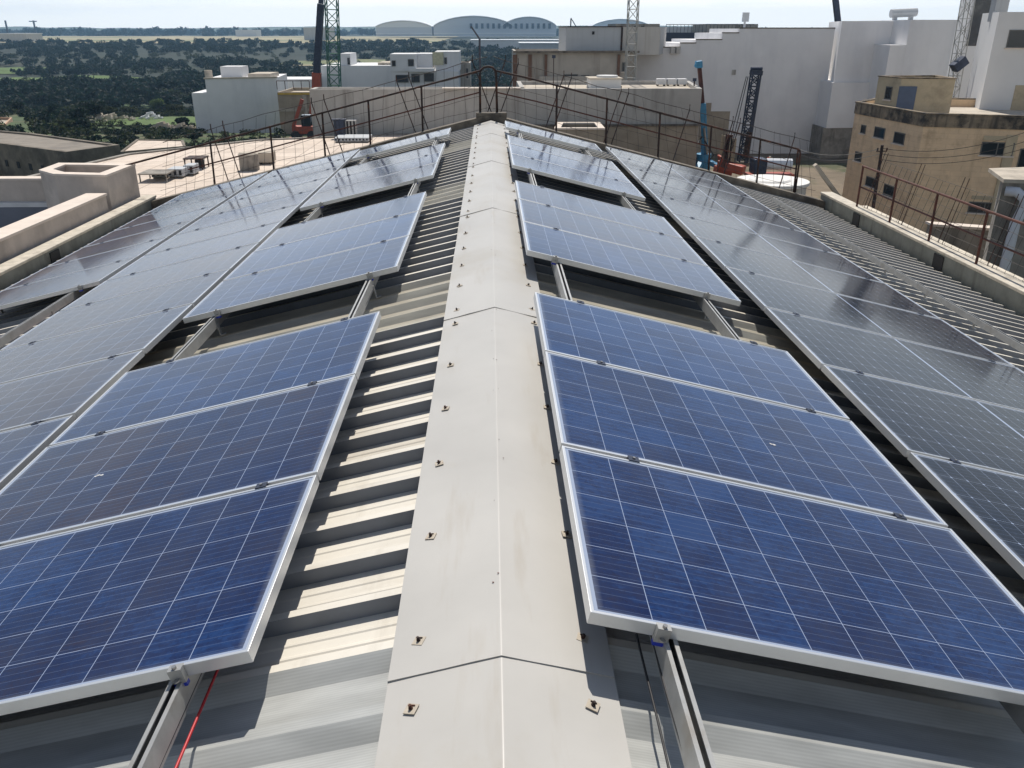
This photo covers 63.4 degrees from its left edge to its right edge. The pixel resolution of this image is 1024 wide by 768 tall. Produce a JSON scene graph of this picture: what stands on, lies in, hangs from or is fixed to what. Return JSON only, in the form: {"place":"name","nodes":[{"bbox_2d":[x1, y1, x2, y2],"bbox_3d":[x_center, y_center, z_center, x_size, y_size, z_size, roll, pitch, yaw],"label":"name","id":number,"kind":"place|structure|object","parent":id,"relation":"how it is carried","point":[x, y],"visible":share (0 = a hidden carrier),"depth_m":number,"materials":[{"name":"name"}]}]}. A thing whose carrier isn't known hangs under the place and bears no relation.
{"place":"outdoors","nodes":[
{"label":"outdoors","id":0,"kind":"place"},
{"bbox_2d":[0,163,139,263],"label":"neighbour terrace","id":1,"kind":"structure","parent":0,"point":[53,201],"depth_m":15.13,"materials":[{"name":"concrete"}]},
{"bbox_2d":[121,139,185,153],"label":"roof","id":2,"kind":"structure","parent":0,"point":[138,145],"depth_m":67.04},
{"bbox_2d":[2,113,306,144],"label":"valley grass","id":3,"kind":"structure","parent":0,"point":[18,119],"depth_m":92.92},
{"bbox_2d":[0,36,458,42],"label":"dry field","id":4,"kind":"structure","parent":0,"point":[285,39],"depth_m":902.83,"materials":[{"name":"soil"}]},
{"bbox_2d":[375,20,433,35],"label":"hangar","id":5,"kind":"structure","parent":4,"relation":"on","point":[403,28],"depth_m":916.92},
{"bbox_2d":[433,16,556,35],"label":"hangar","id":6,"kind":"structure","parent":4,"relation":"on","point":[492,26],"depth_m":917.97,"materials":[{"name":"grey metal"}]},
{"bbox_2d":[0,34,558,109],"bbox_3d":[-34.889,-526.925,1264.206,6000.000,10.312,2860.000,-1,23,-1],"label":"ground","id":7,"kind":"structure","parent":0,"point":[298,54],"depth_m":448.37,"materials":[{"name":"plant"}]},
{"bbox_2d":[0,131,120,175],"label":"stone barn","id":8,"kind":"structure","parent":7,"relation":"on","point":[23,154],"depth_m":59.10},
{"bbox_2d":[28,133,412,198],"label":"flat roof building","id":9,"kind":"structure","parent":7,"relation":"on","point":[149,186],"depth_m":44.45,"materials":[{"name":"concrete"}]},
{"bbox_2d":[192,66,287,132],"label":"white house","id":10,"kind":"structure","parent":7,"relation":"on","point":[231,94],"depth_m":99.64,"materials":[{"name":"paint"}]},
{"bbox_2d":[0,40,483,149],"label":"scrub","id":11,"kind":"object","parent":7,"relation":"on","point":[70,130],"visible":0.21,"depth_m":104.93,"materials":[{"name":"green plant"}]},
{"bbox_2d":[0,37,518,148],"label":"woodland","id":12,"kind":"object","parent":7,"relation":"on","point":[66,90],"visible":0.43,"depth_m":308.56,"materials":[{"name":"green plant"}]},
{"bbox_2d":[276,80,311,133],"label":"unfinished building","id":13,"kind":"structure","parent":7,"relation":"on","point":[290,97],"depth_m":92.66,"materials":[{"name":"beige concrete"}]},
{"bbox_2d":[291,99,312,137],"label":"excavator","id":14,"kind":"object","parent":7,"relation":"on","point":[307,124],"visible":0.57,"depth_m":77.85,"materials":[{"name":"red paint"}]},
{"bbox_2d":[289,0,324,137],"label":"mobile crane","id":15,"kind":"object","parent":7,"relation":"on","point":[316,78],"visible":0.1,"depth_m":82.76,"materials":[{"name":"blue metal"}]},
{"bbox_2d":[324,0,341,86],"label":"tower crane mast","id":16,"kind":"object","parent":7,"relation":"on","point":[327,31],"visible":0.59,"depth_m":84.60,"materials":[{"name":"metal"}]},
{"bbox_2d":[321,52,391,86],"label":"white villa","id":17,"kind":"object","parent":7,"relation":"on","point":[354,73],"visible":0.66,"depth_m":117.84,"materials":[{"name":"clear paint"}]},
{"bbox_2d":[0,25,765,35],"bbox_3d":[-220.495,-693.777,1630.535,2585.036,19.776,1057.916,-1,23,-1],"label":"tree line","id":18,"kind":"object","parent":7,"relation":"on","point":[158,31],"visible":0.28,"depth_m":1224.23,"materials":[{"name":"green plant"}]},
{"bbox_2d":[390,50,460,86],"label":"white villa","id":19,"kind":"object","parent":7,"relation":"on","point":[402,65],"visible":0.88,"depth_m":117.01,"materials":[{"name":"beige paint"}]},
{"bbox_2d":[309,81,701,165],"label":"long flat building","id":20,"kind":"structure","parent":7,"relation":"on","point":[682,96],"depth_m":54.57,"materials":[{"name":"concrete"}]},
{"bbox_2d":[585,75,622,87],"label":"roof hut","id":21,"kind":"object","parent":20,"relation":"on","point":[609,81],"visible":0.96,"depth_m":57.65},
{"bbox_2d":[0,112,1023,767],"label":"warehouse","id":22,"kind":"structure","parent":7,"relation":"on","point":[428,610],"depth_m":2.84,"materials":[{"name":"paint"}]},
{"bbox_2d":[0,286,94,347],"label":"mounting rail","id":23,"kind":"object","parent":22,"relation":"on","point":[27,324],"visible":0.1,"depth_m":7.92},
{"bbox_2d":[114,193,236,230],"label":"solar panel","id":24,"kind":"object","parent":23,"relation":"on","point":[220,200],"visible":0.78,"depth_m":12.81,"materials":[{"name":"blue glass"}]},
{"bbox_2d":[140,182,252,216],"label":"solar panel","id":25,"kind":"object","parent":23,"relation":"on","point":[237,189],"visible":0.79,"depth_m":13.76,"materials":[{"name":"blue glass"}]},
{"bbox_2d":[164,172,267,203],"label":"solar panel","id":26,"kind":"object","parent":23,"relation":"on","point":[254,178],"visible":0.77,"depth_m":14.70,"materials":[{"name":"blue glass"}]},
{"bbox_2d":[171,155,378,360],"bbox_3d":[-2.220,-1.218,7.960,0.077,0.134,14.900,-13,23,4],"label":"mounting rail","id":27,"kind":"object","parent":22,"relation":"on","point":[199,338],"visible":0.16,"depth_m":5.90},
{"bbox_2d":[127,139,442,767],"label":"mounting rail","id":28,"kind":"object","parent":22,"relation":"on","point":[153,745],"visible":0.15,"depth_m":2.22,"materials":[{"name":"metal"}]},
{"bbox_2d":[0,475,318,715],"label":"solar panel","id":29,"kind":"object","parent":28,"relation":"on","point":[178,594],"visible":0.98,"depth_m":2.71,"materials":[{"name":"blue glass"}]},
{"bbox_2d":[0,374,356,545],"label":"solar panel","id":30,"kind":"object","parent":28,"relation":"on","point":[250,444],"visible":0.98,"depth_m":3.67,"materials":[{"name":"blue glass"}]},
{"bbox_2d":[49,311,380,445],"bbox_3d":[-1.595,-0.056,4.684,1.650,0.050,1.018,-13,23,4],"label":"solar panel","id":31,"kind":"object","parent":28,"relation":"on","point":[170,388],"visible":0.89,"depth_m":4.60,"materials":[{"name":"blue glass"}]},
{"bbox_2d":[182,235,409,323],"bbox_3d":[-1.644,-0.842,6.531,1.650,0.068,1.057,-13,23,4],"label":"solar panel","id":32,"kind":"object","parent":28,"relation":"on","point":[368,262],"visible":1,"depth_m":6.40,"materials":[{"name":"blue glass"}]},
{"bbox_2d":[223,211,419,280],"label":"solar panel","id":33,"kind":"object","parent":28,"relation":"on","point":[393,227],"visible":0.89,"depth_m":7.42,"materials":[{"name":"blue glass"}]},
{"bbox_2d":[255,192,426,250],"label":"solar panel","id":34,"kind":"object","parent":28,"relation":"on","point":[405,204],"visible":0.88,"depth_m":8.36,"materials":[{"name":"blue glass"}]},
{"bbox_2d":[299,163,437,210],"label":"solar panel","id":35,"kind":"object","parent":28,"relation":"on","point":[374,185],"visible":1,"depth_m":10.15,"materials":[{"name":"blue glass"}]},
{"bbox_2d":[316,152,441,192],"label":"solar panel","id":36,"kind":"object","parent":28,"relation":"on","point":[349,179],"visible":0.9,"depth_m":11.22,"materials":[{"name":"blue glass"}]},
{"bbox_2d":[330,143,445,179],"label":"solar panel","id":37,"kind":"object","parent":28,"relation":"on","point":[390,160],"visible":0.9,"depth_m":12.16,"materials":[{"name":"blue glass"}]},
{"bbox_2d":[352,128,450,160],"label":"solar panel","id":38,"kind":"object","parent":28,"relation":"on","point":[405,143],"visible":1,"depth_m":13.90,"materials":[{"name":"blue glass"}]},
{"bbox_2d":[125,65,800,192],"bbox_3d":[-0.909,-4.859,15.982,13.202,2.402,0.048,-1,23,-1],"label":"gable railing","id":39,"kind":"object","parent":22,"relation":"on","point":[556,107],"visible":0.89,"depth_m":15.91,"materials":[{"name":"metal"}]},
{"bbox_2d":[160,55,814,193],"bbox_3d":[-0.419,-5.014,16.437,13.203,2.794,0.658,-1,23,-1],"label":"wire fence","id":40,"kind":"object","parent":39,"relation":"attached to","point":[396,80],"visible":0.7,"depth_m":16.41,"materials":[{"name":"metal"}]},
{"bbox_2d":[516,132,716,767],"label":"mounting rail","id":41,"kind":"object","parent":22,"relation":"on","point":[695,751],"visible":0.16,"depth_m":2.13,"materials":[{"name":"metal"}]},
{"bbox_2d":[505,121,602,153],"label":"solar panel","id":42,"kind":"object","parent":41,"relation":"on","point":[550,136],"visible":1,"depth_m":13.92,"materials":[{"name":"blue glass"}]},
{"bbox_2d":[507,135,620,171],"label":"solar panel","id":43,"kind":"object","parent":41,"relation":"on","point":[553,150],"visible":0.86,"depth_m":12.17,"materials":[{"name":"blue glass"}]},
{"bbox_2d":[508,143,631,183],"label":"solar panel","id":44,"kind":"object","parent":41,"relation":"on","point":[566,162],"visible":0.86,"depth_m":11.25,"materials":[{"name":"blue glass"}]},
{"bbox_2d":[510,153,645,200],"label":"solar panel","id":45,"kind":"object","parent":41,"relation":"on","point":[528,165],"visible":0.99,"depth_m":10.17,"materials":[{"name":"blue glass"}]},
{"bbox_2d":[515,180,682,238],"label":"solar panel","id":46,"kind":"object","parent":41,"relation":"on","point":[592,208],"visible":0.86,"depth_m":8.37,"materials":[{"name":"blue glass"}]},
{"bbox_2d":[518,199,707,265],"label":"solar panel","id":47,"kind":"object","parent":41,"relation":"on","point":[549,216],"visible":0.89,"depth_m":7.44,"materials":[{"name":"blue glass"}]},
{"bbox_2d":[521,221,740,305],"bbox_3d":[0.895,-0.965,6.548,1.650,0.068,1.057,12,22,-7],"label":"solar panel","id":48,"kind":"object","parent":41,"relation":"on","point":[555,245],"visible":1,"depth_m":6.42,"materials":[{"name":"blue glass"}]},
{"bbox_2d":[533,292,849,419],"bbox_3d":[0.948,-0.180,4.701,1.650,0.051,1.018,12,22,-7],"label":"solar panel","id":49,"kind":"object","parent":41,"relation":"on","point":[578,329],"visible":0.88,"depth_m":4.61,"materials":[{"name":"blue glass"}]},
{"bbox_2d":[543,351,947,527],"bbox_3d":[0.974,0.217,3.773,1.650,0.051,1.018,13,22,-7],"label":"solar panel","id":50,"kind":"object","parent":41,"relation":"on","point":[600,407],"visible":0.91,"depth_m":3.67,"materials":[{"name":"blue glass"}]},
{"bbox_2d":[559,445,1023,705],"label":"solar panel","id":51,"kind":"object","parent":41,"relation":"on","point":[664,555],"visible":1,"depth_m":2.71,"materials":[{"name":"blue glass"}]},
{"bbox_2d":[579,148,1023,733],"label":"mounting rail","id":52,"kind":"object","parent":22,"relation":"on","point":[1015,712],"visible":0.24,"depth_m":5.69,"materials":[{"name":"metal"}]},
{"bbox_2d":[772,198,1023,353],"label":"mounting rail","id":53,"kind":"object","parent":22,"relation":"on","point":[986,326],"visible":1,"depth_m":9.51,"materials":[{"name":"metal"}]},
{"bbox_2d":[856,152,1023,281],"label":"eave railing","id":54,"kind":"object","parent":22,"relation":"on","point":[938,193],"visible":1,"depth_m":12.54,"materials":[{"name":"red metal"}]},
{"bbox_3d":[-2.759,-1.153,8.136,0.077,0.134,15.200,-13,23,4],"label":"rail","id":55,"kind":"object","parent":22,"relation":"on","visible":0},
{"bbox_2d":[0,415,74,489],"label":"solar panel","id":56,"kind":"object","parent":55,"relation":"on","point":[21,448],"visible":0.81,"depth_m":4.40,"materials":[{"name":"blue glass"}]},
{"bbox_2d":[0,350,144,431],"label":"solar panel","id":57,"kind":"object","parent":55,"relation":"on","point":[76,392],"visible":0.86,"depth_m":5.17,"materials":[{"name":"blue glass"}]},
{"bbox_2d":[0,304,193,383],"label":"solar panel","id":58,"kind":"object","parent":55,"relation":"on","point":[146,334],"visible":0.88,"depth_m":6.10,"materials":[{"name":"blue glass"}]},
{"bbox_2d":[0,269,230,350],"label":"solar panel","id":59,"kind":"object","parent":55,"relation":"on","point":[193,291],"visible":0.84,"depth_m":7.01,"materials":[{"name":"blue glass"}]},
{"bbox_2d":[60,243,259,310],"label":"solar panel","id":60,"kind":"object","parent":55,"relation":"on","point":[233,259],"visible":0.81,"depth_m":7.96,"materials":[{"name":"blue glass"}]},
{"bbox_2d":[108,221,282,279],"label":"solar panel","id":61,"kind":"object","parent":55,"relation":"on","point":[261,234],"visible":0.85,"depth_m":8.90,"materials":[{"name":"blue glass"}]},
{"bbox_2d":[145,203,300,254],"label":"solar panel","id":62,"kind":"object","parent":55,"relation":"on","point":[283,214],"visible":0.92,"depth_m":9.84,"materials":[{"name":"blue glass"}]},
{"bbox_2d":[176,189,316,234],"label":"solar panel","id":63,"kind":"object","parent":55,"relation":"on","point":[302,198],"visible":0.74,"depth_m":10.78,"materials":[{"name":"blue glass"}]},
{"bbox_2d":[202,177,329,217],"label":"solar panel","id":64,"kind":"object","parent":55,"relation":"on","point":[318,184],"visible":0.81,"depth_m":11.73,"materials":[{"name":"blue glass"}]},
{"bbox_2d":[224,166,341,202],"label":"solar panel","id":65,"kind":"object","parent":55,"relation":"on","point":[330,173],"visible":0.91,"depth_m":12.66,"materials":[{"name":"blue glass"}]},
{"bbox_2d":[243,157,351,190],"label":"solar panel","id":66,"kind":"object","parent":55,"relation":"on","point":[342,163],"visible":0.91,"depth_m":13.60,"materials":[{"name":"blue glass"}]},
{"bbox_2d":[260,149,359,179],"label":"solar panel","id":67,"kind":"object","parent":55,"relation":"on","point":[351,154],"visible":0.84,"depth_m":14.55,"materials":[{"name":"blue glass"}]},
{"bbox_3d":[-5.645,-0.484,8.342,0.077,0.134,15.200,-13,23,4],"label":"rail","id":68,"kind":"object","parent":22,"relation":"on","visible":0},
{"bbox_2d":[0,257,136,309],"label":"solar panel","id":69,"kind":"object","parent":68,"relation":"on","point":[80,281],"visible":0.92,"depth_m":8.99,"materials":[{"name":"blue glass"}]},
{"bbox_2d":[4,237,168,289],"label":"solar panel","id":70,"kind":"object","parent":68,"relation":"on","point":[138,251],"visible":0.81,"depth_m":9.99,"materials":[{"name":"blue glass"}]},
{"bbox_2d":[47,220,194,266],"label":"solar panel","id":71,"kind":"object","parent":68,"relation":"on","point":[170,231],"visible":0.92,"depth_m":10.93,"materials":[{"name":"blue glass"}]},
{"bbox_2d":[83,205,217,247],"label":"solar panel","id":72,"kind":"object","parent":68,"relation":"on","point":[195,215],"visible":0.87,"depth_m":11.87,"materials":[{"name":"blue glass"}]},
{"bbox_3d":[3.661,-0.829,8.235,0.077,0.134,14.800,12,22,-7],"label":"rail","id":73,"kind":"object","parent":22,"relation":"on","visible":0},
{"bbox_2d":[671,213,883,282],"bbox_3d":[2.847,-1.490,9.043,2.100,0.051,1.163,12,22,-7],"label":"solar panel","id":74,"kind":"object","parent":73,"relation":"on","point":[692,227],"visible":0.88,"depth_m":8.98,"materials":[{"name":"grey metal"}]},
{"bbox_2d":[694,236,940,318],"bbox_3d":[2.877,-1.034,7.976,2.100,0.050,1.163,12,22,-7],"label":"solar panel","id":75,"kind":"object","parent":73,"relation":"on","point":[721,255],"visible":0.88,"depth_m":7.91,"materials":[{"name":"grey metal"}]},
{"bbox_2d":[821,365,1023,477],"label":"solar panel","id":76,"kind":"object","parent":73,"relation":"on","point":[905,419],"visible":1,"depth_m":4.69,"materials":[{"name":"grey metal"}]},
{"bbox_2d":[907,452,1023,578],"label":"solar panel","id":77,"kind":"object","parent":73,"relation":"on","point":[987,505],"visible":1,"depth_m":3.78,"materials":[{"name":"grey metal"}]},
{"bbox_3d":[2.070,-1.179,8.041,0.077,0.134,14.800,12,22,-7],"label":"rail","id":78,"kind":"object","parent":22,"relation":"on","visible":0},
{"bbox_2d":[605,147,732,185],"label":"solar panel","id":79,"kind":"object","parent":78,"relation":"on","point":[613,152],"visible":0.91,"depth_m":14.36,"materials":[{"name":"blue glass"}]},
{"bbox_2d":[614,156,752,198],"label":"solar panel","id":80,"kind":"object","parent":78,"relation":"on","point":[629,162],"visible":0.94,"depth_m":13.27,"materials":[{"name":"blue glass"}]},
{"bbox_2d":[625,166,776,213],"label":"solar panel","id":81,"kind":"object","parent":78,"relation":"on","point":[637,174],"visible":0.91,"depth_m":12.19,"materials":[{"name":"blue glass"}]},
{"bbox_2d":[637,179,805,232],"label":"solar panel","id":82,"kind":"object","parent":78,"relation":"on","point":[652,188],"visible":0.91,"depth_m":11.12,"materials":[{"name":"blue glass"}]},
{"bbox_2d":[653,194,840,254],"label":"solar panel","id":83,"kind":"object","parent":78,"relation":"on","point":[670,206],"visible":0.91,"depth_m":10.05,"materials":[{"name":"blue glass"}]},
{"bbox_2d":[724,267,1014,366],"bbox_3d":[2.906,-0.578,6.910,2.100,0.050,1.163,12,22,-7],"label":"solar panel","id":84,"kind":"object","parent":78,"relation":"on","point":[762,292],"visible":0.91,"depth_m":6.83,"materials":[{"name":"blue glass"}]},
{"bbox_2d":[764,307,1023,410],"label":"solar panel","id":85,"kind":"object","parent":78,"relation":"on","point":[819,343],"visible":0.99,"depth_m":5.78,"materials":[{"name":"blue glass"}]},
{"bbox_2d":[471,39,558,49],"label":"building","id":86,"kind":"structure","parent":7,"relation":"on","point":[502,43],"depth_m":481.11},
{"bbox_2d":[512,49,639,86],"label":"factory","id":87,"kind":"structure","parent":7,"relation":"on","point":[579,65],"depth_m":70.18,"materials":[{"name":"concrete"}]},
{"bbox_2d":[558,26,625,50],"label":"roof box","id":88,"kind":"object","parent":87,"relation":"on","point":[590,38],"visible":0.72,"depth_m":70.38,"materials":[{"name":"concrete"}]},
{"bbox_2d":[622,27,666,54],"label":"roof box","id":89,"kind":"object","parent":87,"relation":"on","point":[651,40],"visible":0.74,"depth_m":70.57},
{"bbox_2d":[636,12,835,153],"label":"party wall building","id":90,"kind":"structure","parent":7,"relation":"on","point":[794,62],"depth_m":75.58,"materials":[{"name":"concrete"}]},
{"bbox_2d":[737,174,809,194],"bbox_3d":[9.347,-4.618,30.928,2.580,6.009,2.580,-1,23,-1],"label":"water tank","id":91,"kind":"object","parent":7,"relation":"on","point":[786,180],"visible":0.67,"depth_m":29.32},
{"bbox_2d":[925,221,989,258],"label":"boundary wall","id":92,"kind":"structure","parent":7,"relation":"on","point":[975,240],"depth_m":23.30,"materials":[{"name":"concrete"}]},
{"bbox_2d":[983,167,1023,277],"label":"concrete shed","id":93,"kind":"structure","parent":7,"relation":"on","point":[1011,185],"depth_m":20.38,"materials":[{"name":"concrete"}]},
{"bbox_2d":[0,25,692,31],"bbox_3d":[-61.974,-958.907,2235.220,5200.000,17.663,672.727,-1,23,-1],"label":"hills","id":94,"kind":"structure","parent":0,"point":[348,29],"depth_m":2107.68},
{"bbox_2d":[0,0,1023,27],"label":"sky","id":95,"kind":"structure","parent":0,"point":[47,13],"materials":[{"name":"white"}]},
{"bbox_2d":[554,122,604,142],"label":"concrete tank","id":96,"kind":"object","parent":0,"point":[596,128],"visible":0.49,"depth_m":50.60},
{"bbox_2d":[624,0,639,80],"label":"tower crane mast","id":97,"kind":"object","parent":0,"point":[636,38],"visible":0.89,"depth_m":63.00,"materials":[{"name":"metal"}]},
{"bbox_2d":[710,153,847,198],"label":"soil yard","id":98,"kind":"structure","parent":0,"point":[834,172],"depth_m":69.03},
{"bbox_2d":[694,60,716,169],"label":"blue crane","id":99,"kind":"object","parent":98,"relation":"on","point":[702,156],"visible":0.66,"depth_m":57.80,"materials":[{"name":"paint"}]},
{"bbox_2d":[728,67,762,166],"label":"drilling rig","id":100,"kind":"object","parent":98,"relation":"on","point":[758,71],"visible":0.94,"depth_m":59.39,"materials":[{"name":"black metal"}]},
{"bbox_2d":[744,157,793,176],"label":"site truck","id":101,"kind":"object","parent":98,"relation":"on","point":[763,168],"visible":0.56,"depth_m":45.04,"materials":[{"name":"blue metal"}]},
{"bbox_2d":[809,21,892,157],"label":"party wall building","id":102,"kind":"structure","parent":98,"relation":"on","point":[844,87],"depth_m":73.41,"materials":[{"name":"concrete"}]},
{"bbox_2d":[867,8,956,98],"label":"party wall building","id":103,"kind":"structure","parent":98,"relation":"on","point":[918,47],"depth_m":69.91,"materials":[{"name":"paint"}]},
{"bbox_2d":[842,98,1023,232],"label":"beige building","id":104,"kind":"structure","parent":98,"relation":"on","point":[963,123],"depth_m":44.62,"materials":[{"name":"stone"}]},
{"bbox_2d":[874,75,956,112],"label":"roof hut","id":105,"kind":"object","parent":104,"relation":"on","point":[929,93],"visible":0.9,"depth_m":46.70,"materials":[{"name":"beige concrete"}]},
{"bbox_2d":[896,86,916,109],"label":"door","id":106,"kind":"structure","parent":105,"relation":"in","point":[906,94],"depth_m":46.82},
{"bbox_2d":[948,0,975,97],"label":"tower crane mast","id":107,"kind":"object","parent":98,"relation":"on","point":[957,65],"visible":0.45,"depth_m":56.10,"materials":[{"name":"metal"}]},
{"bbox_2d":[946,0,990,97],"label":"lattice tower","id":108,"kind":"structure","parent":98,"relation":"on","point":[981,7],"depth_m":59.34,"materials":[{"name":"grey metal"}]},
{"bbox_2d":[966,0,1023,109],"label":"white block","id":109,"kind":"structure","parent":98,"relation":"on","point":[996,80],"depth_m":50.42,"materials":[{"name":"clear concrete"}]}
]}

